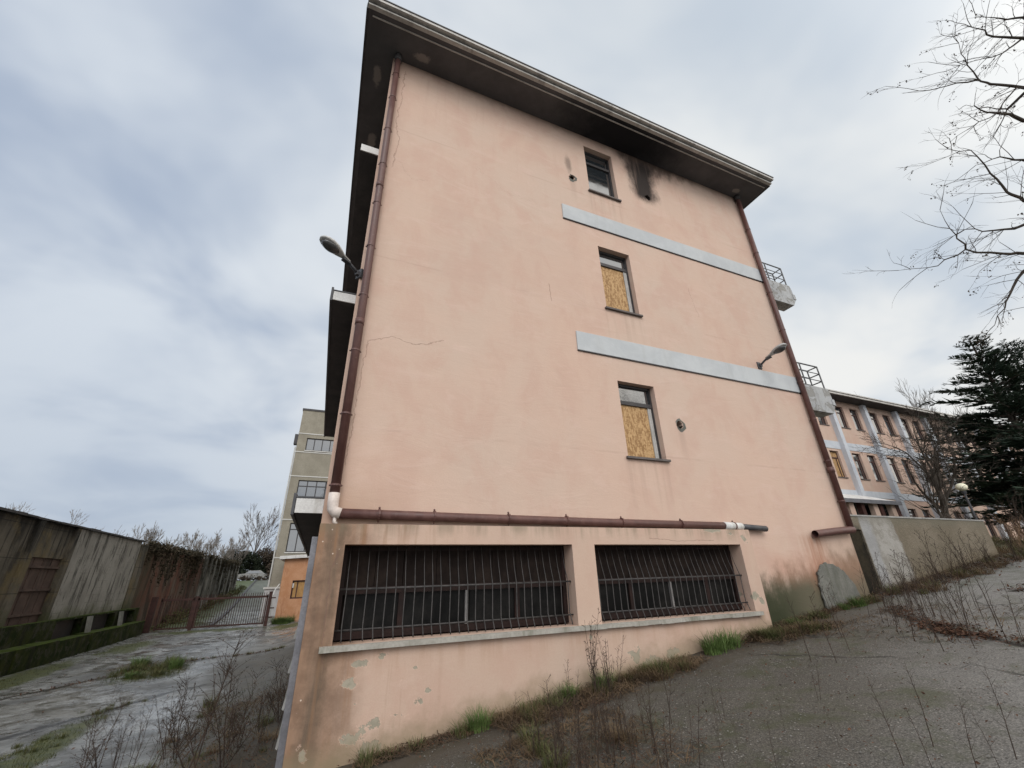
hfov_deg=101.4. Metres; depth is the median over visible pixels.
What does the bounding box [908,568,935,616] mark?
dead weed
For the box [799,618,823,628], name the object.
grass tuft
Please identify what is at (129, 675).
grass tuft
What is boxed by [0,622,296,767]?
moss blades
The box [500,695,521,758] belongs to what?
dead weed
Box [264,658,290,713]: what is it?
dead weed
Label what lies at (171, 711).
dead weed
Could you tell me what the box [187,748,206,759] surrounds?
grass tuft
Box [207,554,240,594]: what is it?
dead vine
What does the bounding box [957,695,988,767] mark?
dead weed
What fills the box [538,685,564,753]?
dead weed
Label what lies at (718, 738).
dead weed
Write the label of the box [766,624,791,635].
grass tuft
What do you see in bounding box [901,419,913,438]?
window
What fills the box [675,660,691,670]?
grass tuft
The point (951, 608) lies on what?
dead weed
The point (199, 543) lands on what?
bare tree
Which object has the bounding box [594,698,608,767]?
dead weed
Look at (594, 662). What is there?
dead weed
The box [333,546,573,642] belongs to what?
basement window
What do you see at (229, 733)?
grass tuft
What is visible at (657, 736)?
dead weed
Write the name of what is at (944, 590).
dead weed
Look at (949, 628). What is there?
leaf litter
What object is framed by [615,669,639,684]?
grass tuft
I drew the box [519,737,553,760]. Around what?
grass tuft
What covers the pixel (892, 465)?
window
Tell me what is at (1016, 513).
bare bush
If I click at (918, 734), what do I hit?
dead weed
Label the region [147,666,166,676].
grass tuft
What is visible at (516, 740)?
grass tuft
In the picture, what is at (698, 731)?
dead weed
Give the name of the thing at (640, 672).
grass tuft
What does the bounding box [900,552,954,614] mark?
dead weed
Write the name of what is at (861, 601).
grass tuft
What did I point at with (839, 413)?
window
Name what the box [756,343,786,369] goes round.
wall lamp
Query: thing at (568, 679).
dead weed
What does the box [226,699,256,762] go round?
dead weed
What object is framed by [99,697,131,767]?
dead weed
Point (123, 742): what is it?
dead weed
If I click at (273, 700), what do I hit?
dead weed
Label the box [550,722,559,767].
dead weed
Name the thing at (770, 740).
dead weed
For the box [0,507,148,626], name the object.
perimeter wall
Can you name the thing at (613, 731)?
dead weed
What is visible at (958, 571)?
grass tuft
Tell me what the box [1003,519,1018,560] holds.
dead weed
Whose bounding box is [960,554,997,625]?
dead weed
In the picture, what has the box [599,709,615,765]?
dead weed
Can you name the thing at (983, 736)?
dead weed
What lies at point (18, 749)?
grass tuft
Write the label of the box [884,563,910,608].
dead weed
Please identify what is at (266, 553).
bare tree
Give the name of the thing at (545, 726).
dead weed
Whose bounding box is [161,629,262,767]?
dead weed
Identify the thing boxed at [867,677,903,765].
dead weed
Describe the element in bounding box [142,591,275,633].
rusty gate
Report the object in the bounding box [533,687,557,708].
grass tuft
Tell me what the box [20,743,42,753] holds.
grass tuft
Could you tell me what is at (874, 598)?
grass tuft
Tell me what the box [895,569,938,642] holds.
dead weed
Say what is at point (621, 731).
dead weed
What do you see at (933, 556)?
dead weed
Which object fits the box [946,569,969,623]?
dead weed
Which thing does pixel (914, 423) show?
window
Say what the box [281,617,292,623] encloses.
grass tuft
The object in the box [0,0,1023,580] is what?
sky
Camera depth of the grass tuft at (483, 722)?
4.69 m
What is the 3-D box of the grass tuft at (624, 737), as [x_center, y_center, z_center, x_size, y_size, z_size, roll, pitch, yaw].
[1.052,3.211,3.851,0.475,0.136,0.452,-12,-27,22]
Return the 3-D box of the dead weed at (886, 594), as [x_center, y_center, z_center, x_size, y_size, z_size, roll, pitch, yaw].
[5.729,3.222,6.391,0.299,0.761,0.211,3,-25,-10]
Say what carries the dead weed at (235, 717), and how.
on the ground
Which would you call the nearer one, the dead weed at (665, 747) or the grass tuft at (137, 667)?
the dead weed at (665, 747)
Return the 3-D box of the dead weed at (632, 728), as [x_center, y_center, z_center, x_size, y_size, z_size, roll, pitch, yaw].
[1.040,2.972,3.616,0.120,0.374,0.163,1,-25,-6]
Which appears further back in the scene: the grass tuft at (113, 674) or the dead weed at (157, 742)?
the grass tuft at (113, 674)
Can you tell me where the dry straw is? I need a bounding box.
[84,536,1023,767]
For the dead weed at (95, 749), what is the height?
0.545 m
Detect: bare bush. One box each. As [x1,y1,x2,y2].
[942,504,978,519]
[984,497,1023,534]
[988,485,1023,525]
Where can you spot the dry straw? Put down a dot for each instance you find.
(637, 681)
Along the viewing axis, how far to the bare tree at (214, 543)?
61.78 m
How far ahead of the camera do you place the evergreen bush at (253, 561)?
72.03 m
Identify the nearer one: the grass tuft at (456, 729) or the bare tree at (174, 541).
the grass tuft at (456, 729)
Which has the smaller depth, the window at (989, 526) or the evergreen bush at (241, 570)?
the window at (989, 526)
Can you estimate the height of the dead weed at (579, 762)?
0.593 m
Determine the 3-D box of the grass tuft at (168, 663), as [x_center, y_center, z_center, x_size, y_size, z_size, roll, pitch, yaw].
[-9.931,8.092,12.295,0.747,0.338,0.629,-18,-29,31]
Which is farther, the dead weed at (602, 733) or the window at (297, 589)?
the window at (297, 589)
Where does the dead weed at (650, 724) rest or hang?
on the ground
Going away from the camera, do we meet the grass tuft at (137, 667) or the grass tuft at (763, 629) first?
the grass tuft at (763, 629)
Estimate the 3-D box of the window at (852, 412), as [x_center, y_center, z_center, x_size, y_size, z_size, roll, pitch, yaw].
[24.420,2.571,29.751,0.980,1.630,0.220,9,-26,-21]
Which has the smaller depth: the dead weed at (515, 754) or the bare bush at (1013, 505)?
the dead weed at (515, 754)
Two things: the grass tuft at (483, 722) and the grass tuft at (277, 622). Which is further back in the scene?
the grass tuft at (277, 622)
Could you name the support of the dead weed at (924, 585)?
on the ground
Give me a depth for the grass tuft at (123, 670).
11.42 m
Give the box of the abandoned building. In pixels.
[275,0,869,767]
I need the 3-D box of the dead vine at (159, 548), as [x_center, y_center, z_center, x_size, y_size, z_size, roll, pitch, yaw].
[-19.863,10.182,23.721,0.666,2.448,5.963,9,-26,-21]
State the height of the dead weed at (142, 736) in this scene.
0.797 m
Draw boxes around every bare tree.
[8,503,46,517]
[69,509,100,529]
[132,523,164,544]
[164,534,183,547]
[179,530,211,553]
[189,530,230,557]
[216,541,234,559]
[220,536,253,562]
[239,504,283,553]
[843,0,1023,367]
[852,390,1012,518]
[894,377,976,415]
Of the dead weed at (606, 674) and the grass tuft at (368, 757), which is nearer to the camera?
the grass tuft at (368, 757)
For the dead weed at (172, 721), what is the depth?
5.08 m
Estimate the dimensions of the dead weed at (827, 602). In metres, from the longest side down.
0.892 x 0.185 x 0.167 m
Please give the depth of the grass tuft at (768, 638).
6.45 m
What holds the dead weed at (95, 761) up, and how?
on the ground
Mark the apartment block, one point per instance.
(310, 463)
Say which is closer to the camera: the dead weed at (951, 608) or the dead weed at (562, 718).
the dead weed at (562, 718)
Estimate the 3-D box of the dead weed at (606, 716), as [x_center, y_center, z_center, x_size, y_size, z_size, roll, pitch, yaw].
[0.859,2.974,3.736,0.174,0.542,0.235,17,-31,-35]
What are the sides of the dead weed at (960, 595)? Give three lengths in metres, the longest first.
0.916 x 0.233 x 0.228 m
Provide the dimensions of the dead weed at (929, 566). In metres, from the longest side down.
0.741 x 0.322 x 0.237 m
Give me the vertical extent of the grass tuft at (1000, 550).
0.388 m
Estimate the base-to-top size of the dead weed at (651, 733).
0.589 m
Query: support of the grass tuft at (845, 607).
on the ground
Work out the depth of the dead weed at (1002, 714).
2.71 m
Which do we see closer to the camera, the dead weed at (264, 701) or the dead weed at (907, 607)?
the dead weed at (907, 607)
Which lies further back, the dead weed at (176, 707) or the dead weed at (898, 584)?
the dead weed at (898, 584)
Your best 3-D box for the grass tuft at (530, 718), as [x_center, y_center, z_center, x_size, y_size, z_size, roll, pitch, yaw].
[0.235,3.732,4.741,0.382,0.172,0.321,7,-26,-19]
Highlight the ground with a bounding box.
[0,542,1023,767]
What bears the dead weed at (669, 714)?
on the ground
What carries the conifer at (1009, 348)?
on the ground
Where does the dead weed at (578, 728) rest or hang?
on the ground
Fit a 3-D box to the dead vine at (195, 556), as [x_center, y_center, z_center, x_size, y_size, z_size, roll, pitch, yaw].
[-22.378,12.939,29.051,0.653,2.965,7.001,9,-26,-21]
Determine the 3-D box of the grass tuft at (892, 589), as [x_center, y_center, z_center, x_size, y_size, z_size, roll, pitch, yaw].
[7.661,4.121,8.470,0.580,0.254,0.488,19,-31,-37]
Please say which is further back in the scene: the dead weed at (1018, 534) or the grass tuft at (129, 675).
the dead weed at (1018, 534)
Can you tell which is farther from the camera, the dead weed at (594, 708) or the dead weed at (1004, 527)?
the dead weed at (1004, 527)
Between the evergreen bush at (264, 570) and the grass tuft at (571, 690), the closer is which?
the grass tuft at (571, 690)
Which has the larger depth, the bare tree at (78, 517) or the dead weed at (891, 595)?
the bare tree at (78, 517)
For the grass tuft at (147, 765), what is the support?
on the ground
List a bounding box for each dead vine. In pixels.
[143,537,182,586]
[179,546,207,593]
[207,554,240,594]
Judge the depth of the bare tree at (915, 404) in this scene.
60.39 m
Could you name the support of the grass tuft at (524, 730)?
on the ground
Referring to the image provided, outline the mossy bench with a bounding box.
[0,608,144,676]
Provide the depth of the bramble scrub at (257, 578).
65.68 m
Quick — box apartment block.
[259,408,333,616]
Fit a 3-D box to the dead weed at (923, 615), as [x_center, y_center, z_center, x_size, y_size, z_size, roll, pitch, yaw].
[4.777,2.679,4.883,0.207,0.814,0.203,9,-28,-34]
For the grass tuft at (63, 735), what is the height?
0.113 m
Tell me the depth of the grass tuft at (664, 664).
5.82 m
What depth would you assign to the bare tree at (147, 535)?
48.86 m
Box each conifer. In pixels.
[903,332,1023,525]
[965,338,1023,530]
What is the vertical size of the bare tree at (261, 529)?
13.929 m
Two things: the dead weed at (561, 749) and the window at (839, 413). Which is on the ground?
the dead weed at (561, 749)
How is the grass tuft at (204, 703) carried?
on the ground
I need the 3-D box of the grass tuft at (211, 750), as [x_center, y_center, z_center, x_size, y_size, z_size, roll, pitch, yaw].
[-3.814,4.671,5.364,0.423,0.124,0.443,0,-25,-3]
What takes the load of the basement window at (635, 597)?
in the abandoned building
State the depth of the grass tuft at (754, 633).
6.64 m
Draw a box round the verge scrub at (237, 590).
[143,585,246,629]
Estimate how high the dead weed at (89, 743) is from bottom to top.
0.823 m
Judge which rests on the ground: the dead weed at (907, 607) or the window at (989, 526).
the dead weed at (907, 607)
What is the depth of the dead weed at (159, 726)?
5.45 m
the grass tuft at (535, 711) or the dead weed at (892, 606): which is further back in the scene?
the dead weed at (892, 606)
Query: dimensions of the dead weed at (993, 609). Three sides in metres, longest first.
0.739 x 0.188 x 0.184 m
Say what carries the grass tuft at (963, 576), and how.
on the ground
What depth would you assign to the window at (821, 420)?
28.21 m
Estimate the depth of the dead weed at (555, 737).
3.32 m
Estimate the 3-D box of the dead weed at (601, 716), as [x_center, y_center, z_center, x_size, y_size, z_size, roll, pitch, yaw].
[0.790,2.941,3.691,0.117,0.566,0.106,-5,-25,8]
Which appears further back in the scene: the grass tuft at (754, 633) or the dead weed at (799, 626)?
the grass tuft at (754, 633)
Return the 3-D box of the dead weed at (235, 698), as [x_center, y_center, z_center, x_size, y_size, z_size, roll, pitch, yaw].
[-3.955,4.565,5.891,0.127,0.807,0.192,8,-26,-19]
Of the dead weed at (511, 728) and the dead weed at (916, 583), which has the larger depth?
the dead weed at (916, 583)
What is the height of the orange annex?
4.250 m
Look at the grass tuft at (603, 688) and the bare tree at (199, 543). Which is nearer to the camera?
the grass tuft at (603, 688)
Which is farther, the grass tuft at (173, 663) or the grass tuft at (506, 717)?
the grass tuft at (173, 663)
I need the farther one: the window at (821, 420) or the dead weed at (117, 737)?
the window at (821, 420)
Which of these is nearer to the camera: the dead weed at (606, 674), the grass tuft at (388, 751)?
the grass tuft at (388, 751)
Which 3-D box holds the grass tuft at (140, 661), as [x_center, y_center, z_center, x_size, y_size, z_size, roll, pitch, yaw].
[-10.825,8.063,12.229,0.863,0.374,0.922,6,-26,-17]
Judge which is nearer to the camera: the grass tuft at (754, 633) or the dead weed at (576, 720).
the dead weed at (576, 720)
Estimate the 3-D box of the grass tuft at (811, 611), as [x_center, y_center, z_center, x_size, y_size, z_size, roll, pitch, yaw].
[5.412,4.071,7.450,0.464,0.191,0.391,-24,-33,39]
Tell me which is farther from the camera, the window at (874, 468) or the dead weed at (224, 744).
the window at (874, 468)
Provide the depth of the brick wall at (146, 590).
24.75 m
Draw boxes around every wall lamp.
[319,235,363,279]
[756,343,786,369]
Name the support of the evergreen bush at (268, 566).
on the ground
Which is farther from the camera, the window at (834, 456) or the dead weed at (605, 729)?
the window at (834, 456)
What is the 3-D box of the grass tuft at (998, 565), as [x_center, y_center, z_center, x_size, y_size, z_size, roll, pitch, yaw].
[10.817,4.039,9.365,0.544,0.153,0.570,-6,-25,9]
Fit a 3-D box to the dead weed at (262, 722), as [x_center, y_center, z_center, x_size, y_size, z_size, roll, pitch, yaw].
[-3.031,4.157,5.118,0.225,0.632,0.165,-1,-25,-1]
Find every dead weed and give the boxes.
[69,707,101,767]
[77,723,115,767]
[81,694,132,767]
[91,712,104,767]
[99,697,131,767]
[103,684,122,722]
[113,715,135,767]
[113,715,135,767]
[113,716,126,764]
[114,712,131,765]
[126,702,155,767]
[129,712,148,764]
[144,719,169,767]
[150,694,174,758]
[152,682,201,767]
[156,683,184,766]
[157,670,201,760]
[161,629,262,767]
[166,681,186,745]
[168,690,184,739]
[177,684,197,746]
[195,658,257,767]
[217,667,268,747]
[224,675,238,741]
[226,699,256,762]
[228,693,251,729]
[253,695,272,755]
[254,696,277,734]
[255,668,281,727]
[263,687,276,733]
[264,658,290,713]
[268,655,289,721]
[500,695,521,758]
[509,735,521,767]
[519,707,535,761]
[523,692,543,747]
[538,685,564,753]
[540,703,548,748]
[544,675,556,740]
[547,703,560,767]
[549,698,566,765]
[550,690,570,767]
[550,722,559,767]
[556,684,564,762]
[564,703,589,767]
[565,662,572,704]
[571,694,590,767]
[572,698,587,767]
[573,692,584,753]
[581,608,606,690]
[585,694,600,767]
[589,671,600,733]
[589,690,606,762]
[591,692,608,767]
[594,680,608,758]
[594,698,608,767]
[596,633,613,692]
[599,673,613,765]
[599,702,611,759]
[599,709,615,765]
[601,682,614,753]
[605,674,625,755]
[606,684,623,742]
[608,701,615,759]
[612,635,625,687]
[614,692,623,749]
[616,687,634,767]
[617,676,626,735]
[619,706,633,767]
[629,705,636,750]
[632,673,646,742]
[638,686,660,766]
[641,676,657,753]
[648,706,657,764]
[654,728,669,767]
[655,659,671,723]
[655,716,673,767]
[658,675,673,755]
[681,701,693,754]
[688,701,704,766]
[712,713,724,767]
[762,717,779,767]
[786,596,810,660]
[807,654,820,699]
[810,591,836,662]
[815,571,841,636]
[826,587,849,650]
[867,552,885,606]
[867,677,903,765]
[872,568,898,621]
[873,580,897,626]
[880,565,897,624]
[880,582,897,631]
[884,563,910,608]
[890,550,911,606]
[891,568,914,640]
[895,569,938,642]
[898,576,944,651]
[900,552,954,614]
[900,661,933,746]
[902,557,928,613]
[903,703,931,766]
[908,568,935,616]
[910,557,934,617]
[914,530,947,584]
[918,529,942,579]
[919,549,938,583]
[920,553,932,581]
[926,575,947,636]
[929,563,959,611]
[931,568,957,617]
[935,525,966,569]
[936,536,964,567]
[939,588,961,626]
[941,537,956,576]
[941,594,958,640]
[942,560,970,636]
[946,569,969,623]
[946,588,974,648]
[957,577,981,629]
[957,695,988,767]
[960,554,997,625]
[966,534,991,567]
[967,532,996,568]
[969,708,999,767]
[979,573,1007,642]
[980,669,1016,759]
[983,514,1022,545]
[985,519,1008,551]
[989,522,1023,553]
[1000,526,1017,559]
[1001,581,1023,639]
[1003,515,1023,548]
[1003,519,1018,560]
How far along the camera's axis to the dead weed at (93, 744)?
4.42 m
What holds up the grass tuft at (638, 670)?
on the ground
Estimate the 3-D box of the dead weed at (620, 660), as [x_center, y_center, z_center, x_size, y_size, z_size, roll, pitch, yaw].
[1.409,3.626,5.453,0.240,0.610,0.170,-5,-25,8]
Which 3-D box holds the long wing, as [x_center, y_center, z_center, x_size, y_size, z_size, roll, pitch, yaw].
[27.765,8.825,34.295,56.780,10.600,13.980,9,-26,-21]
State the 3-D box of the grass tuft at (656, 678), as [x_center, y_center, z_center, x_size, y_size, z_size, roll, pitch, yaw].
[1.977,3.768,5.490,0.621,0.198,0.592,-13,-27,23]
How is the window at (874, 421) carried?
in the long wing
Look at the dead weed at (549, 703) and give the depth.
3.96 m
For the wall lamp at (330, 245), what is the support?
attached to the abandoned building
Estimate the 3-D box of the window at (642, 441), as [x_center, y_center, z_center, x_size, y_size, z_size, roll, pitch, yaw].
[2.453,0.721,8.050,0.980,1.556,0.235,9,-26,-21]
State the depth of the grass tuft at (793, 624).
7.04 m
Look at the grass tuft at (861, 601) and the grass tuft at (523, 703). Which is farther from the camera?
the grass tuft at (861, 601)
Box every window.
[284,523,305,552]
[290,580,304,598]
[297,480,326,496]
[304,438,333,452]
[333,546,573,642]
[584,151,621,202]
[594,545,750,621]
[598,250,642,317]
[618,384,670,461]
[818,417,829,425]
[830,451,847,477]
[835,407,850,428]
[849,410,865,431]
[852,454,869,479]
[867,456,885,481]
[869,413,884,434]
[882,416,898,436]
[887,458,905,483]
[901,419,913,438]
[901,460,918,484]
[908,509,915,516]
[912,421,923,439]
[922,510,929,517]
[982,515,999,537]
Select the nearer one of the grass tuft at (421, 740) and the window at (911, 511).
the grass tuft at (421, 740)
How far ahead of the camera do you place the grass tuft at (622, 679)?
5.50 m
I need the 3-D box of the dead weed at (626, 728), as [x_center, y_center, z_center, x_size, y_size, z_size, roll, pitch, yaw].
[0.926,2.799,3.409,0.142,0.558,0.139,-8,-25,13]
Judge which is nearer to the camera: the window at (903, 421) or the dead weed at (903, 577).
the dead weed at (903, 577)
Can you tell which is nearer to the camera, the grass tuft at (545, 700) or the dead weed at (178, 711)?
the grass tuft at (545, 700)
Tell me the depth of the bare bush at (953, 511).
13.96 m
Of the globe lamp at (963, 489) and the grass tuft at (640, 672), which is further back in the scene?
the globe lamp at (963, 489)
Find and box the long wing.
[816,387,1023,539]
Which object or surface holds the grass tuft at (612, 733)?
on the ground
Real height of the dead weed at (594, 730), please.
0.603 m
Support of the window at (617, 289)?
in the abandoned building
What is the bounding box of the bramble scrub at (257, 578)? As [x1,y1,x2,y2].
[237,573,271,580]
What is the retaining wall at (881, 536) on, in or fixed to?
on the ground
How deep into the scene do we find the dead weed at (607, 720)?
3.51 m
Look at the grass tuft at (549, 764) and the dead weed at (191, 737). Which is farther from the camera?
the dead weed at (191, 737)
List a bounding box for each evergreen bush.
[224,550,250,573]
[238,550,263,579]
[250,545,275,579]
[261,554,275,579]
[265,560,273,579]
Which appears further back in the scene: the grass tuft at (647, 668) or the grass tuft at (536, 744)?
the grass tuft at (647, 668)
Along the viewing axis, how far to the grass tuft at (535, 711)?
4.75 m
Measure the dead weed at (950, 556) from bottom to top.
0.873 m
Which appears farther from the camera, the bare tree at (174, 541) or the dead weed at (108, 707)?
the bare tree at (174, 541)
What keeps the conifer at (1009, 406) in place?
on the ground
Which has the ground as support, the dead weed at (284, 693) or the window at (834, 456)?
the dead weed at (284, 693)
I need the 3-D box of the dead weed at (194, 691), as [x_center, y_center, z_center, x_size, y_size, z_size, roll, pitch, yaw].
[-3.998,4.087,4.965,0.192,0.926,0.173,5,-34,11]
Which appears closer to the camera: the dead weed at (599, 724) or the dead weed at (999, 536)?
the dead weed at (599, 724)
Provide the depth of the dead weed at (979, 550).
9.50 m
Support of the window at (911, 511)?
in the long wing
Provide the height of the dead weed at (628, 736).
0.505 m
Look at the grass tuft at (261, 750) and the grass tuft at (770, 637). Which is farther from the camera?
the grass tuft at (770, 637)
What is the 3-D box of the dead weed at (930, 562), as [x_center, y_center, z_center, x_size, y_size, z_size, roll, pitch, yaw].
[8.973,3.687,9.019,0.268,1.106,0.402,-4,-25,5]
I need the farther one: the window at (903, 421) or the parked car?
the parked car
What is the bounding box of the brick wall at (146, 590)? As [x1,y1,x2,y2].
[130,549,204,625]
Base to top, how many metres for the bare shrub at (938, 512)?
3.213 m
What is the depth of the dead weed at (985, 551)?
9.38 m
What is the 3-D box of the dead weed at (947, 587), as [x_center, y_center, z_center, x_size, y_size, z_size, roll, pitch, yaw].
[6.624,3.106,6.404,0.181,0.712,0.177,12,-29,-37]
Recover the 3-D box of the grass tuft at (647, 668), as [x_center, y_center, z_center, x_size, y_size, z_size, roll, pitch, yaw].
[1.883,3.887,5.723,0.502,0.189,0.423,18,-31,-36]
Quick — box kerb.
[210,580,257,624]
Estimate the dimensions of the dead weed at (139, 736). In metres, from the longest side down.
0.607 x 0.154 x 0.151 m
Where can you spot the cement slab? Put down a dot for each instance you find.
(843, 586)
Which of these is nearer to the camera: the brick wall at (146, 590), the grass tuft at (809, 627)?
the grass tuft at (809, 627)
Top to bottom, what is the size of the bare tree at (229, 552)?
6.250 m
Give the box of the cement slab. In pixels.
[816,562,860,608]
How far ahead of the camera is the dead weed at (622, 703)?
3.96 m
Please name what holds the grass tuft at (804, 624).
on the ground
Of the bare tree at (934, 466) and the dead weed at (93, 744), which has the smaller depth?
the dead weed at (93, 744)
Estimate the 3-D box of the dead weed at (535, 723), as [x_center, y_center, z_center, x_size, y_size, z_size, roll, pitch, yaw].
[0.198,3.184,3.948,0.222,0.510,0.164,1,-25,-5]
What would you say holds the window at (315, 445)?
in the apartment block
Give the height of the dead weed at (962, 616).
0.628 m
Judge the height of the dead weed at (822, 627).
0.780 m
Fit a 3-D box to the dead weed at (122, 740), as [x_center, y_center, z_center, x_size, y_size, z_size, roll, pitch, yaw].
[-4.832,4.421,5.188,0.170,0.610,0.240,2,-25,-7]
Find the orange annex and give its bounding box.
[274,554,308,619]
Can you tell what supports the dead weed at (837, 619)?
on the ground
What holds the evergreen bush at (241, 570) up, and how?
on the ground
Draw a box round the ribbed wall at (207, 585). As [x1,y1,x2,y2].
[195,555,239,607]
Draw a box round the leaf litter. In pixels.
[4,553,1023,767]
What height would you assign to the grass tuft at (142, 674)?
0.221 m
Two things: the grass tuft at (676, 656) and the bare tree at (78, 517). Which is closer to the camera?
the grass tuft at (676, 656)
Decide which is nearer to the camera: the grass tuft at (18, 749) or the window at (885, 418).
the grass tuft at (18, 749)
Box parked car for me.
[238,570,265,580]
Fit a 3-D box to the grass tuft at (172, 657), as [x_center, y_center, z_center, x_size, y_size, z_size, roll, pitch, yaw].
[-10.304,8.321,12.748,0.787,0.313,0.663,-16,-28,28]
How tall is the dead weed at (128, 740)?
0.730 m
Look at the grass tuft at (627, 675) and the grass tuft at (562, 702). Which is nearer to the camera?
the grass tuft at (562, 702)
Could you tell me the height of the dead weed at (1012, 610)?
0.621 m
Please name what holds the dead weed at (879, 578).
on the ground
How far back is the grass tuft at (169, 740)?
6.19 m
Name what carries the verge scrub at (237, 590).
on the ground
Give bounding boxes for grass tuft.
[13,744,29,753]
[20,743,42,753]
[49,740,63,747]
[51,732,71,738]
[107,669,120,677]
[114,665,130,672]
[123,669,144,678]
[124,759,163,767]
[125,659,149,671]
[126,654,152,666]
[128,670,151,679]
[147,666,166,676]
[148,660,167,670]
[162,652,185,660]
[162,734,182,744]
[164,653,182,665]
[166,656,186,669]
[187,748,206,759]
[202,692,222,707]
[202,740,228,756]
[214,726,248,738]
[254,728,279,741]
[257,712,276,726]
[257,746,270,752]
[273,618,284,624]
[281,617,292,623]
[348,741,382,767]
[375,745,402,759]
[406,733,433,751]
[446,715,475,738]
[458,704,497,733]
[477,702,527,727]
[505,732,538,749]
[512,696,541,718]
[513,719,546,744]
[519,701,557,721]
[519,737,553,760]
[521,704,539,723]
[523,733,551,754]
[530,707,559,725]
[531,737,554,757]
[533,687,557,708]
[538,743,580,767]
[546,692,578,710]
[550,690,569,704]
[552,680,579,700]
[580,683,606,699]
[582,678,614,696]
[584,668,619,690]
[590,719,633,743]
[605,724,645,745]
[611,672,634,685]
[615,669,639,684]
[619,661,655,677]
[630,666,652,680]
[635,662,661,673]
[640,662,680,681]
[643,663,673,681]
[649,657,669,669]
[649,659,675,676]
[659,653,688,665]
[663,655,706,672]
[665,658,698,667]
[671,654,687,661]
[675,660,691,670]
[690,630,732,655]
[709,624,749,649]
[743,627,766,639]
[754,625,779,636]
[761,629,777,641]
[762,627,785,640]
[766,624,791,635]
[770,625,801,638]
[781,617,802,625]
[782,619,819,629]
[796,621,820,634]
[798,615,814,620]
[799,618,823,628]
[805,609,823,617]
[813,612,833,618]
[836,603,851,609]
[843,596,870,607]
[863,592,879,602]
[875,582,901,594]
[917,579,952,592]
[944,569,976,578]
[947,565,970,575]
[968,564,997,574]
[987,563,1010,567]
[995,543,1023,552]
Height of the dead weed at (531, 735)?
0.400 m
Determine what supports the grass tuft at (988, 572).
on the ground
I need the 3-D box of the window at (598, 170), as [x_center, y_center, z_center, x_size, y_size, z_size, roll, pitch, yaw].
[2.265,-5.403,10.846,0.960,1.686,0.235,9,-26,-21]
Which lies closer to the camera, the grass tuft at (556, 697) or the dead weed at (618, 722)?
the dead weed at (618, 722)
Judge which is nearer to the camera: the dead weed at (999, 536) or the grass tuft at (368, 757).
the grass tuft at (368, 757)
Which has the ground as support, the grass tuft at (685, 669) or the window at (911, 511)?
the grass tuft at (685, 669)
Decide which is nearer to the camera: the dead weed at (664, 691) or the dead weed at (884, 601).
the dead weed at (664, 691)
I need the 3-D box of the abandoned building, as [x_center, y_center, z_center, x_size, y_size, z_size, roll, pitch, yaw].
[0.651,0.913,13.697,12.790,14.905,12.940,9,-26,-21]
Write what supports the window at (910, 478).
in the long wing
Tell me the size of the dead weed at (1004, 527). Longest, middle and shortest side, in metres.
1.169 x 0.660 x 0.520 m
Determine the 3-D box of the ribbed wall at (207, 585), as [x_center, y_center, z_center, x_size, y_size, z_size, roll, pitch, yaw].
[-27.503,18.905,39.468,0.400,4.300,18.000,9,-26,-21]
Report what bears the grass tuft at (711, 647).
on the ground
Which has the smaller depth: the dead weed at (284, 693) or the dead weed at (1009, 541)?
the dead weed at (284, 693)
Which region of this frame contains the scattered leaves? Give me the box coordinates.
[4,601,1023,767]
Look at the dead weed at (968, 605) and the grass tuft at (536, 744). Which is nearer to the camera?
the grass tuft at (536, 744)
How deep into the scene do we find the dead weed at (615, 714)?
3.70 m
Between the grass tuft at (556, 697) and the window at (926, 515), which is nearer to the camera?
the grass tuft at (556, 697)
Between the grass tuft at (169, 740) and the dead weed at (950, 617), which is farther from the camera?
the grass tuft at (169, 740)
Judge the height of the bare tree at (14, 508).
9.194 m
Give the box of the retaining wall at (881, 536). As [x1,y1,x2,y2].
[850,514,998,594]
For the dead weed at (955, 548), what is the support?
on the ground
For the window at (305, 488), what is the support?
in the apartment block
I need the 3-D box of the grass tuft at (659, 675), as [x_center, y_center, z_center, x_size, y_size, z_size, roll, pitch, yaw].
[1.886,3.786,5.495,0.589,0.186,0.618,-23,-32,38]
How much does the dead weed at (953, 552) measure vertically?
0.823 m
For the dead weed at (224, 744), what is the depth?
4.67 m
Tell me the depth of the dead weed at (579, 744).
3.07 m
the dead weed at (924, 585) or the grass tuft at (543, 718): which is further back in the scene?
the dead weed at (924, 585)
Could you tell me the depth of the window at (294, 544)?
30.53 m
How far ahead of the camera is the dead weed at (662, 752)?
2.98 m
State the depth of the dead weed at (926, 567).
8.14 m
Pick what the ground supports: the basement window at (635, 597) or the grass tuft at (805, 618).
the grass tuft at (805, 618)
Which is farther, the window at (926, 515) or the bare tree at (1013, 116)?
the window at (926, 515)
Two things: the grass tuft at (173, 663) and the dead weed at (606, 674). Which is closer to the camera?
the dead weed at (606, 674)
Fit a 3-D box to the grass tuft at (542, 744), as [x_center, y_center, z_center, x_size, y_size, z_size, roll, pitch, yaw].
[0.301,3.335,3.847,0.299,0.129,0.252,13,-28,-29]
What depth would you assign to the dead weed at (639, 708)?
3.83 m
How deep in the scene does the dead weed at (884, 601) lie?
6.10 m
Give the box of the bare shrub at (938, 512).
[886,467,968,517]
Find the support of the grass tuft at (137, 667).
on the ground
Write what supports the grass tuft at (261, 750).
on the ground
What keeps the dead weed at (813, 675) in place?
on the ground
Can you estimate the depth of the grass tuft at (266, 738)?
5.50 m
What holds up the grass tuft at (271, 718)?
on the ground
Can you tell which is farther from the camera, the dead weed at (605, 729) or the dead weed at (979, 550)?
the dead weed at (979, 550)
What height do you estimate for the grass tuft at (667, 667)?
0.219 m
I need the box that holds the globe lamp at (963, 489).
[955,483,977,519]

